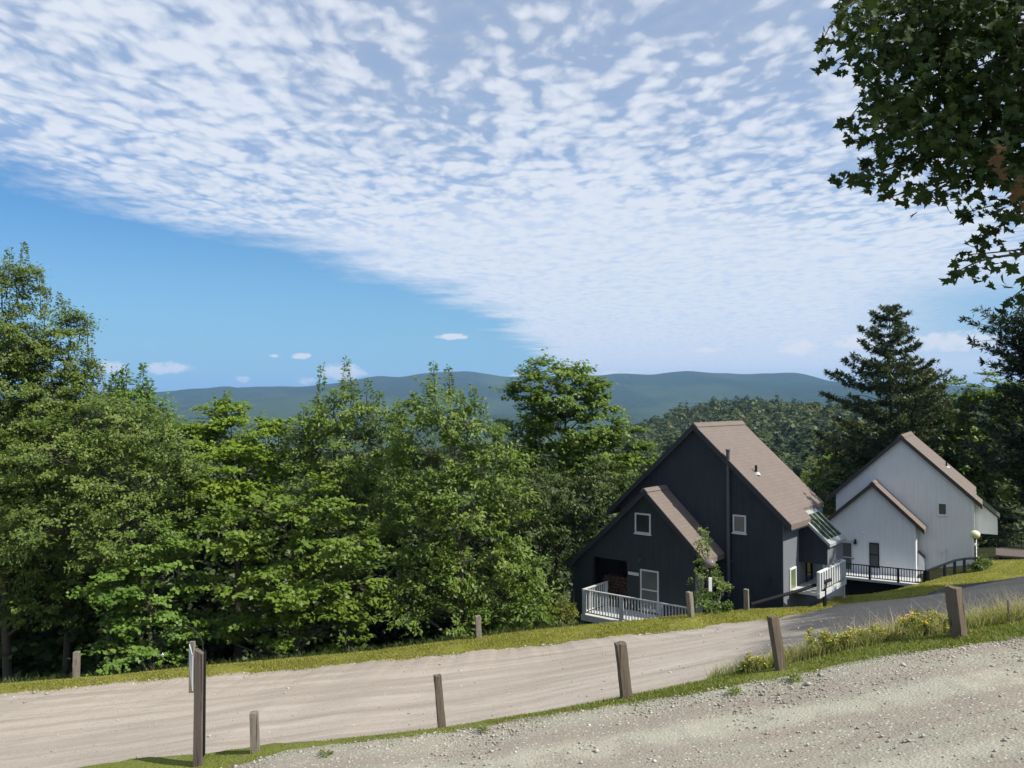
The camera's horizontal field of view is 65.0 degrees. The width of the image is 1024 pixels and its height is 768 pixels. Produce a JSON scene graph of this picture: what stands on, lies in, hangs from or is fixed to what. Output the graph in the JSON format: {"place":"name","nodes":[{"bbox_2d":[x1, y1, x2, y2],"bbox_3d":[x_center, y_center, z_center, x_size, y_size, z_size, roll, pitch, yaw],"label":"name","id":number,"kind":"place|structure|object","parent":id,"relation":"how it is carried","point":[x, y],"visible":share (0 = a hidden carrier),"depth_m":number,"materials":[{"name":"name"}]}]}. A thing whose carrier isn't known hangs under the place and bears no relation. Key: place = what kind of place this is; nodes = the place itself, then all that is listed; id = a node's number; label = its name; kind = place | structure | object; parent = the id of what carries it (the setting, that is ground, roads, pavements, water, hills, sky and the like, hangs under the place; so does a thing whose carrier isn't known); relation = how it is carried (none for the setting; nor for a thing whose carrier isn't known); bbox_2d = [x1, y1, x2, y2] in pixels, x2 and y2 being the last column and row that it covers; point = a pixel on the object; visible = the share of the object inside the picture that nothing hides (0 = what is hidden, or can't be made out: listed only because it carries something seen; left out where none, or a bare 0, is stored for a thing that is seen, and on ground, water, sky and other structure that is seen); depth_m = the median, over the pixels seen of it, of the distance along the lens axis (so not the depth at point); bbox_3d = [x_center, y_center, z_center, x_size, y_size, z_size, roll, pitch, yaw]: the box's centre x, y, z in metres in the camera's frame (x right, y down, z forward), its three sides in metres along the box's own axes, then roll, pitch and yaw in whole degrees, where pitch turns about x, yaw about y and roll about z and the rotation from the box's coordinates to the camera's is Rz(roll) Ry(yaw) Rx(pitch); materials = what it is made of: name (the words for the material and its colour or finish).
{"place":"outdoors","nodes":[
{"label":"outdoors","id":0,"kind":"place"},
{"bbox_2d":[217,438,564,453],"bbox_3d":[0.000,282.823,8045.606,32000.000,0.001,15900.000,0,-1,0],"label":"valley","id":1,"kind":"structure","parent":0,"point":[384,444],"depth_m":1937.27,"materials":[{"name":"green plant"}]},
{"bbox_2d":[10,411,772,567],"bbox_3d":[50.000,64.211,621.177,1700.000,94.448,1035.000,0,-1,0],"label":"hill","id":2,"kind":"structure","parent":0,"point":[555,489],"depth_m":258.26,"materials":[{"name":"green plant"}]},
{"bbox_2d":[96,394,1023,563],"bbox_3d":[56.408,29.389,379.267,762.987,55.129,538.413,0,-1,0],"label":"hillside wood","id":3,"kind":"object","parent":2,"relation":"on","point":[786,436],"visible":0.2,"depth_m":376.36,"materials":[{"name":"green plant"}]},
{"bbox_2d":[0,371,996,438],"bbox_3d":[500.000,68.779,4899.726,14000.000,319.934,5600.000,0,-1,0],"label":"mountain","id":4,"kind":"structure","parent":0,"point":[640,397],"depth_m":4060.71,"materials":[{"name":"green plant"}]},
{"bbox_2d":[0,576,1023,767],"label":"road","id":5,"kind":"structure","parent":0,"point":[62,714],"depth_m":16.25,"materials":[{"name":"beige gravel"}]},
{"bbox_2d":[0,618,910,767],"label":"road stones","id":6,"kind":"object","parent":5,"relation":"on","point":[34,691],"visible":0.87,"depth_m":18.55,"materials":[{"name":"grey stone"}]},
{"bbox_2d":[0,559,1023,693],"bbox_3d":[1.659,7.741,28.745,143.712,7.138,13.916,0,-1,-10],"label":"grass bank","id":7,"kind":"structure","parent":0,"point":[459,646],"depth_m":22.89,"materials":[{"name":"green plant"}]},
{"bbox_2d":[72,651,80,677],"bbox_3d":[-12.525,8.120,23.118,0.180,0.845,0.176,0,-1,-14],"label":"wooden post","id":8,"kind":"object","parent":7,"relation":"on","point":[76,663],"visible":0.84,"depth_m":23.05,"materials":[{"name":"beige wood"}]},
{"bbox_2d":[66,517,218,675],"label":"bushy maple","id":9,"kind":"object","parent":7,"relation":"on","point":[137,597],"visible":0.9,"depth_m":24.38,"materials":[{"name":"green plant"}]},
{"bbox_2d":[475,615,481,637],"bbox_3d":[-0.990,7.210,23.740,0.193,0.733,0.169,0,-1,-11],"label":"wooden post","id":10,"kind":"object","parent":7,"relation":"on","point":[478,626],"visible":0.89,"depth_m":23.66,"materials":[{"name":"beige wood"}]},
{"bbox_2d":[686,591,694,617],"bbox_3d":[5.205,6.484,23.453,0.216,0.847,0.196,1,-2,-32],"label":"wooden post","id":11,"kind":"object","parent":7,"relation":"on","point":[690,604],"visible":0.91,"depth_m":23.40,"materials":[{"name":"beige wood"}]},
{"bbox_2d":[695,591,734,613],"bbox_3d":[6.240,6.751,24.642,1.171,0.838,1.556,0,-1,0],"label":"round bush","id":12,"kind":"object","parent":7,"relation":"on","point":[714,608],"visible":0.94,"depth_m":24.62,"materials":[{"name":"green plant"}]},
{"bbox_2d":[743,588,748,609],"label":"wooden post","id":13,"kind":"object","parent":7,"relation":"on","point":[746,597],"visible":0.85,"depth_m":25.28,"materials":[{"name":"brown wood"}]},
{"bbox_2d":[750,578,831,608],"bbox_3d":[9.267,7.059,26.549,3.263,1.038,0.208,0,-1,-20],"label":"handrail","id":14,"kind":"object","parent":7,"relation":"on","point":[752,604],"visible":0.85,"depth_m":26.49,"materials":[{"name":"black wood"}]},
{"bbox_2d":[925,557,977,580],"bbox_3d":[19.784,8.344,36.007,4.426,0.974,0.268,1,-2,-32],"label":"handrail","id":15,"kind":"object","parent":7,"relation":"on","point":[964,559],"visible":0.81,"depth_m":35.83,"materials":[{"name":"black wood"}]},
{"bbox_2d":[970,530,979,561],"bbox_3d":[21.569,7.774,37.430,0.445,1.920,0.445,0,-1,0],"label":"globe lamp","id":16,"kind":"object","parent":7,"relation":"on","point":[974,534],"visible":0.99,"depth_m":37.38,"materials":[{"name":"white glass"}]},
{"bbox_2d":[966,554,994,570],"bbox_3d":[21.366,8.205,36.719,1.231,0.980,1.208,1,-2,-42],"label":"round bush","id":17,"kind":"object","parent":7,"relation":"on","point":[981,565],"visible":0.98,"depth_m":36.56,"materials":[{"name":"green plant"}]},
{"bbox_2d":[996,532,1023,558],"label":"side deck","id":18,"kind":"structure","parent":7,"relation":"on","point":[1009,553],"depth_m":41.93,"materials":[{"name":"brown wood"}]},
{"bbox_2d":[0,0,1023,394],"label":"sky","id":19,"kind":"structure","parent":0,"point":[247,193],"materials":[{"name":"blue"}]},
{"bbox_2d":[79,618,1023,767],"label":"grass verge","id":20,"kind":"object","parent":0,"point":[168,761],"depth_m":9.93,"materials":[{"name":"green plant"}]},
{"bbox_2d":[160,625,203,656],"bbox_3d":[-4.212,4.009,10.260,0.575,1.838,0.044,0,-1,0],"label":"garden hook","id":21,"kind":"object","parent":20,"relation":"on","point":[162,654],"visible":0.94,"depth_m":10.27,"materials":[{"name":"black metal"}]},
{"bbox_2d":[189,641,205,766],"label":"sign board","id":22,"kind":"object","parent":20,"relation":"on","point":[197,672],"visible":1,"depth_m":9.93,"materials":[{"name":"grey wood"}]},
{"bbox_2d":[249,710,259,753],"bbox_3d":[-3.199,4.378,10.000,0.134,0.594,0.113,0,-1,-8],"label":"wooden post","id":23,"kind":"object","parent":20,"relation":"on","point":[254,732],"visible":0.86,"depth_m":9.95,"materials":[{"name":"grey wood"}]},
{"bbox_2d":[433,673,445,727],"bbox_3d":[-0.894,4.002,10.010,0.161,0.766,0.114,0,-1,-13],"label":"wooden post","id":24,"kind":"object","parent":20,"relation":"on","point":[440,713],"visible":0.84,"depth_m":9.97,"materials":[{"name":"grey wood"}]},
{"bbox_2d":[614,641,632,698],"bbox_3d":[1.396,3.614,10.019,0.238,0.800,0.153,0,-1,0],"label":"wooden post","id":25,"kind":"object","parent":20,"relation":"on","point":[623,671],"visible":0.84,"depth_m":9.96,"materials":[{"name":"wood"}]},
{"bbox_2d":[732,652,773,674],"bbox_3d":[3.140,3.645,10.346,0.696,0.318,0.579,0,-1,0],"label":"goldenrod","id":26,"kind":"object","parent":20,"relation":"on","point":[744,666],"visible":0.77,"depth_m":10.29,"materials":[{"name":"green plant"}]},
{"bbox_2d":[767,615,785,670],"bbox_3d":[3.324,3.293,10.076,0.236,0.757,0.135,0,-1,0],"label":"wooden post","id":27,"kind":"object","parent":20,"relation":"on","point":[774,628],"visible":0.88,"depth_m":10.03,"materials":[{"name":"wood"}]},
{"bbox_2d":[798,627,847,656],"bbox_3d":[4.051,3.397,10.461,0.573,0.421,0.533,0,-1,14],"label":"goldenrod","id":28,"kind":"object","parent":20,"relation":"on","point":[827,638],"visible":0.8,"depth_m":10.45,"materials":[{"name":"yellow plant"}]},
{"bbox_2d":[835,624,878,649],"bbox_3d":[4.562,3.365,10.625,0.794,0.405,0.533,1,-2,-44],"label":"goldenrod","id":29,"kind":"object","parent":20,"relation":"on","point":[847,635],"visible":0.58,"depth_m":10.50,"materials":[{"name":"yellow plant"}]},
{"bbox_2d":[869,622,908,640],"bbox_3d":[4.938,3.307,10.516,0.501,0.343,0.366,-1,-1,24],"label":"goldenrod","id":30,"kind":"object","parent":20,"relation":"on","point":[880,630],"visible":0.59,"depth_m":10.53,"materials":[{"name":"yellow plant"}]},
{"bbox_2d":[893,611,943,637],"bbox_3d":[5.378,3.232,10.634,0.639,0.392,0.612,0,-1,0],"label":"goldenrod","id":31,"kind":"object","parent":20,"relation":"on","point":[903,620],"visible":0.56,"depth_m":10.58,"materials":[{"name":"yellow plant"}]},
{"bbox_2d":[901,608,943,634],"bbox_3d":[5.442,3.183,10.623,0.505,0.440,0.495,1,-2,-44],"label":"goldenrod","id":32,"kind":"object","parent":20,"relation":"on","point":[915,617],"visible":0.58,"depth_m":10.59,"materials":[{"name":"yellow plant"}]},
{"bbox_2d":[923,608,966,635],"bbox_3d":[5.726,3.172,10.604,0.523,0.370,0.842,0,-1,0],"label":"goldenrod","id":33,"kind":"object","parent":20,"relation":"on","point":[946,625],"visible":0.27,"depth_m":10.57,"materials":[{"name":"yellow plant"}]},
{"bbox_2d":[944,584,966,637],"bbox_3d":[5.580,2.933,10.089,0.227,0.796,0.199,1,-2,-33],"label":"wooden post","id":34,"kind":"object","parent":20,"relation":"on","point":[954,598],"visible":0.77,"depth_m":10.03,"materials":[{"name":"brown wood"}]},
{"bbox_2d":[1007,599,1010,621],"bbox_3d":[6.453,3.008,10.433,0.036,0.413,0.028,0,-1,-11],"label":"thin stake","id":35,"kind":"object","parent":20,"relation":"on","point":[1008,603],"visible":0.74,"depth_m":10.42,"materials":[{"name":"wood"}]},
{"bbox_2d":[153,544,1023,669],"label":"forest floor","id":36,"kind":"structure","parent":0,"point":[989,552],"depth_m":45.23,"materials":[{"name":"green plant"}]},
{"bbox_2d":[0,419,54,592],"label":"woodland tree","id":37,"kind":"object","parent":36,"relation":"on","point":[19,465],"visible":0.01,"depth_m":34.24,"materials":[{"name":"green plant"}]},
{"bbox_2d":[0,508,65,680],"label":"woodland tree","id":38,"kind":"object","parent":36,"relation":"on","point":[14,658],"visible":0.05,"depth_m":28.31,"materials":[{"name":"green plant"}]},
{"bbox_2d":[0,241,100,682],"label":"tall tree","id":39,"kind":"object","parent":36,"relation":"on","point":[12,359],"visible":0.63,"depth_m":26.07,"materials":[{"name":"green plant"}]},
{"bbox_2d":[0,513,115,681],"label":"woodland tree","id":40,"kind":"object","parent":36,"relation":"on","point":[22,639],"visible":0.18,"depth_m":27.37,"materials":[{"name":"green plant"}]},
{"bbox_2d":[11,291,121,677],"bbox_3d":[-14.944,3.882,27.545,4.104,14.042,3.824,0,-1,0],"label":"slender tree","id":41,"kind":"object","parent":36,"relation":"on","point":[75,318],"visible":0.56,"depth_m":26.93,"materials":[{"name":"green plant"}]},
{"bbox_2d":[16,442,177,669],"bbox_3d":[-17.865,7.681,33.057,7.030,10.828,6.612,-1,-1,24],"label":"woodland tree","id":42,"kind":"object","parent":36,"relation":"on","point":[117,483],"visible":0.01,"depth_m":32.24,"materials":[{"name":"green plant"}]},
{"bbox_2d":[19,503,180,679],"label":"woodland tree","id":43,"kind":"object","parent":36,"relation":"on","point":[87,662],"visible":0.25,"depth_m":27.26,"materials":[{"name":"green plant"}]},
{"bbox_2d":[0,386,218,674],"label":"willow tree","id":44,"kind":"object","parent":36,"relation":"on","point":[132,444],"visible":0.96,"depth_m":24.96,"materials":[{"name":"green plant"}]},
{"bbox_2d":[90,363,206,670],"bbox_3d":[-12.869,5.225,28.586,4.055,12.036,3.036,0,-1,0],"label":"young ash","id":45,"kind":"object","parent":36,"relation":"on","point":[142,394],"visible":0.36,"depth_m":28.44,"materials":[{"name":"green plant"}]},
{"bbox_2d":[98,451,253,669],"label":"woodland tree","id":46,"kind":"object","parent":36,"relation":"on","point":[210,604],"visible":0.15,"depth_m":33.15,"materials":[{"name":"green plant"}]},
{"bbox_2d":[156,389,324,662],"bbox_3d":[-10.014,5.738,29.033,6.923,11.109,4.896,0,-1,0],"label":"yellow maple","id":47,"kind":"object","parent":36,"relation":"on","point":[250,451],"visible":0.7,"depth_m":28.83,"materials":[{"name":"green plant"}]},
{"bbox_2d":[178,461,330,664],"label":"woodland tree","id":48,"kind":"object","parent":36,"relation":"on","point":[212,641],"visible":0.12,"depth_m":33.58,"materials":[{"name":"green plant"}]},
{"bbox_2d":[170,471,404,658],"bbox_3d":[-7.049,6.002,25.213,7.251,6.560,4.488,0,-1,0],"label":"maple tree","id":49,"kind":"object","parent":36,"relation":"on","point":[289,598],"visible":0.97,"depth_m":24.81,"materials":[{"name":"green plant"}]},
{"bbox_2d":[0,619,580,683],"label":"edge weeds","id":50,"kind":"object","parent":36,"relation":"on","point":[247,659],"visible":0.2,"depth_m":23.63,"materials":[{"name":"green plant"}]},
{"bbox_2d":[249,457,391,658],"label":"woodland tree","id":51,"kind":"object","parent":36,"relation":"on","point":[310,646],"visible":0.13,"depth_m":33.53,"materials":[{"name":"green plant"}]},
{"bbox_2d":[276,355,417,652],"bbox_3d":[-5.774,4.784,28.802,5.334,11.620,4.119,0,-1,0],"label":"ash tree","id":52,"kind":"object","parent":36,"relation":"on","point":[351,486],"visible":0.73,"depth_m":28.30,"materials":[{"name":"green plant"}]},
{"bbox_2d":[317,462,471,653],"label":"woodland tree","id":53,"kind":"object","parent":36,"relation":"on","point":[395,635],"visible":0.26,"depth_m":32.85,"materials":[{"name":"green plant"}]},
{"bbox_2d":[360,360,554,639],"bbox_3d":[-1.716,4.283,26.583,6.370,10.147,4.218,0,-1,0],"label":"ash tree","id":54,"kind":"object","parent":36,"relation":"on","point":[449,560],"visible":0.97,"depth_m":26.08,"materials":[{"name":"green plant"}]},
{"bbox_2d":[378,471,543,647],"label":"woodland tree","id":55,"kind":"object","parent":36,"relation":"on","point":[435,632],"visible":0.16,"depth_m":32.99,"materials":[{"name":"green plant"}]},
{"bbox_2d":[464,470,578,633],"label":"woodland tree","id":56,"kind":"object","parent":36,"relation":"on","point":[537,547],"visible":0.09,"depth_m":37.05,"materials":[{"name":"green plant"}]},
{"bbox_2d":[486,574,569,634],"bbox_3d":[0.414,7.176,25.395,2.698,2.460,2.591,-1,-1,25],"label":"leafy shrub","id":57,"kind":"object","parent":36,"relation":"on","point":[519,620],"visible":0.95,"depth_m":25.23,"materials":[{"name":"green plant"}]},
{"bbox_2d":[531,595,580,628],"bbox_3d":[1.366,7.864,26.512,1.815,2.065,1.627,0,-1,0],"label":"roadside shrub","id":58,"kind":"object","parent":36,"relation":"on","point":[563,615],"visible":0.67,"depth_m":26.09,"materials":[{"name":"green plant"}]},
{"bbox_2d":[499,450,641,627],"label":"dull tree","id":59,"kind":"object","parent":36,"relation":"on","point":[558,532],"visible":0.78,"depth_m":32.64,"materials":[{"name":"green plant"}]},
{"bbox_2d":[488,347,660,624],"bbox_3d":[3.305,5.554,39.834,9.345,14.624,5.308,0,-1,0],"label":"maple","id":60,"kind":"object","parent":36,"relation":"on","point":[577,445],"visible":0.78,"depth_m":39.26,"materials":[{"name":"green plant"}]},
{"bbox_2d":[566,421,845,624],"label":"house","id":61,"kind":"structure","parent":36,"relation":"on","point":[748,496],"depth_m":28.28,"materials":[{"name":"black wood"}]},
{"bbox_2d":[602,573,626,602],"bbox_3d":[4.118,7.665,30.112,1.450,0.964,0.490,-1,-2,39],"label":"firewood stack","id":62,"kind":"object","parent":61,"relation":"in","point":[617,584],"visible":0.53,"depth_m":30.05,"materials":[{"name":"brown wood"}]},
{"bbox_2d":[634,513,651,535],"bbox_3d":[4.651,4.988,28.605,0.700,0.765,0.068,-1,-2,39],"label":"window","id":63,"kind":"structure","parent":61,"relation":"in","point":[642,520],"depth_m":28.61,"materials":[{"name":"black glass"}]},
{"bbox_2d":[639,569,658,612],"bbox_3d":[4.850,7.308,28.392,0.800,1.455,0.068,-1,-2,39],"label":"door","id":64,"kind":"structure","parent":61,"relation":"in","point":[649,579],"depth_m":28.39,"materials":[{"name":"grey paint"}]},
{"bbox_2d":[732,514,746,534],"bbox_3d":[7.867,4.870,27.820,0.540,0.665,0.068,-1,-2,39],"label":"window","id":65,"kind":"structure","parent":61,"relation":"in","point":[739,521],"depth_m":27.82,"materials":[{"name":"grey glass"}]},
{"bbox_2d":[789,566,796,591],"bbox_3d":[9.593,6.689,27.455,0.043,0.840,0.580,-1,-2,39],"label":"window","id":66,"kind":"structure","parent":61,"relation":"in","point":[792,571],"depth_m":27.45,"materials":[{"name":"white paint"}]},
{"bbox_2d":[805,562,812,581],"bbox_3d":[10.609,6.648,28.692,0.043,0.820,0.620,-1,-2,39],"label":"window","id":67,"kind":"structure","parent":61,"relation":"in","point":[809,566],"depth_m":28.71,"materials":[{"name":"black glass"}]},
{"bbox_2d":[686,525,733,612],"bbox_3d":[6.292,6.241,25.804,1.820,3.298,1.213,-1,-2,42],"label":"climbing vine","id":68,"kind":"object","parent":36,"relation":"on","point":[718,585],"visible":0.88,"depth_m":25.78,"materials":[{"name":"green plant"}]},
{"bbox_2d":[704,558,715,611],"bbox_3d":[6.174,6.376,25.059,0.350,1.874,0.350,0,-1,0],"label":"globe lamp","id":69,"kind":"object","parent":36,"relation":"on","point":[709,563],"visible":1,"depth_m":25.01,"materials":[{"name":"white metal"}]},
{"bbox_2d":[799,451,840,517],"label":"leafy tree","id":70,"kind":"object","parent":36,"relation":"on","point":[812,483],"visible":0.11,"depth_m":59.55,"materials":[{"name":"green plant"}]},
{"bbox_2d":[808,420,870,515],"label":"white pine","id":71,"kind":"object","parent":36,"relation":"on","point":[834,449],"visible":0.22,"depth_m":56.26,"materials":[{"name":"green plant"}]},
{"bbox_2d":[814,303,962,475],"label":"white pine","id":72,"kind":"object","parent":36,"relation":"on","point":[875,412],"visible":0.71,"depth_m":49.04,"materials":[{"name":"green plant"}]},
{"bbox_2d":[823,431,999,597],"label":"house","id":73,"kind":"structure","parent":36,"relation":"on","point":[910,506],"depth_m":40.31,"materials":[{"name":"white wood"}]},
{"bbox_2d":[842,541,853,570],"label":"door","id":74,"kind":"structure","parent":73,"relation":"in","point":[847,546],"depth_m":40.90,"materials":[{"name":"grey paint"}]},
{"bbox_2d":[869,543,878,567],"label":"window","id":75,"kind":"structure","parent":73,"relation":"in","point":[873,547],"depth_m":40.30,"materials":[{"name":"black glass"}]},
{"bbox_2d":[938,503,946,515],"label":"window","id":76,"kind":"structure","parent":73,"relation":"in","point":[942,507],"depth_m":40.04,"materials":[{"name":"grey glass"}]},
{"bbox_2d":[813,422,1023,547],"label":"leafy tree","id":77,"kind":"object","parent":36,"relation":"on","point":[1006,513],"visible":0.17,"depth_m":49.78,"materials":[{"name":"green plant"}]},
{"bbox_2d":[881,367,993,501],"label":"white pine","id":78,"kind":"object","parent":36,"relation":"on","point":[939,384],"visible":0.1,"depth_m":53.24,"materials":[{"name":"green plant"}]},
{"bbox_2d":[929,368,1020,504],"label":"leafy tree","id":79,"kind":"object","parent":36,"relation":"on","point":[970,428],"visible":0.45,"depth_m":49.15,"materials":[{"name":"green plant"}]},
{"bbox_2d":[956,305,1023,520],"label":"hemlock","id":80,"kind":"object","parent":36,"relation":"on","point":[1000,454],"visible":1,"depth_m":27.30,"materials":[{"name":"green plant"}]},
{"bbox_2d":[962,379,1023,504],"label":"leafy tree","id":81,"kind":"object","parent":36,"relation":"on","point":[1003,492],"visible":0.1,"depth_m":48.77,"materials":[{"name":"green plant"}]},
{"bbox_2d":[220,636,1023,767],"bbox_3d":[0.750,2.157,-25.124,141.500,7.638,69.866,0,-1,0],"label":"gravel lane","id":82,"kind":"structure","parent":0,"point":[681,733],"depth_m":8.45,"materials":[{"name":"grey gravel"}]},
{"bbox_2d":[318,748,333,757],"bbox_3d":[-2.172,4.302,9.353,0.207,0.101,0.200,0,-1,-19],"label":"weed","id":83,"kind":"object","parent":82,"relation":"on","point":[326,754],"visible":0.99,"depth_m":9.34,"materials":[{"name":"green plant"}]},
{"bbox_2d":[475,722,491,731],"bbox_3d":[-0.354,4.083,9.514,0.164,0.113,0.211,1,-2,-29],"label":"weed","id":84,"kind":"object","parent":82,"relation":"on","point":[483,729],"visible":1,"depth_m":9.50,"materials":[{"name":"green plant"}]},
{"bbox_2d":[725,687,744,696],"bbox_3d":[2.605,3.607,9.423,0.243,0.125,0.186,1,-2,-31],"label":"weed","id":85,"kind":"object","parent":82,"relation":"on","point":[733,690],"visible":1,"depth_m":9.42,"materials":[{"name":"green plant"}]},
{"bbox_2d":[787,673,801,682],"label":"weed","id":86,"kind":"object","parent":82,"relation":"on","point":[795,675],"visible":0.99,"depth_m":9.51,"materials":[{"name":"green plant"}]},
{"bbox_2d":[809,0,1023,315],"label":"overhanging maple","id":87,"kind":"object","parent":82,"relation":"on","point":[992,160],"visible":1,"depth_m":4.68,"materials":[{"name":"green plant"}]},
{"bbox_2d":[704,598,1023,678],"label":"tall grass","id":88,"kind":"structure","parent":0,"point":[805,654],"depth_m":10.44,"materials":[{"name":"green plant"}]},
{"bbox_2d":[824,586,1023,645],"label":"seed grass","id":89,"kind":"structure","parent":0,"point":[997,604],"depth_m":10.78,"materials":[{"name":"plant"}]}
]}

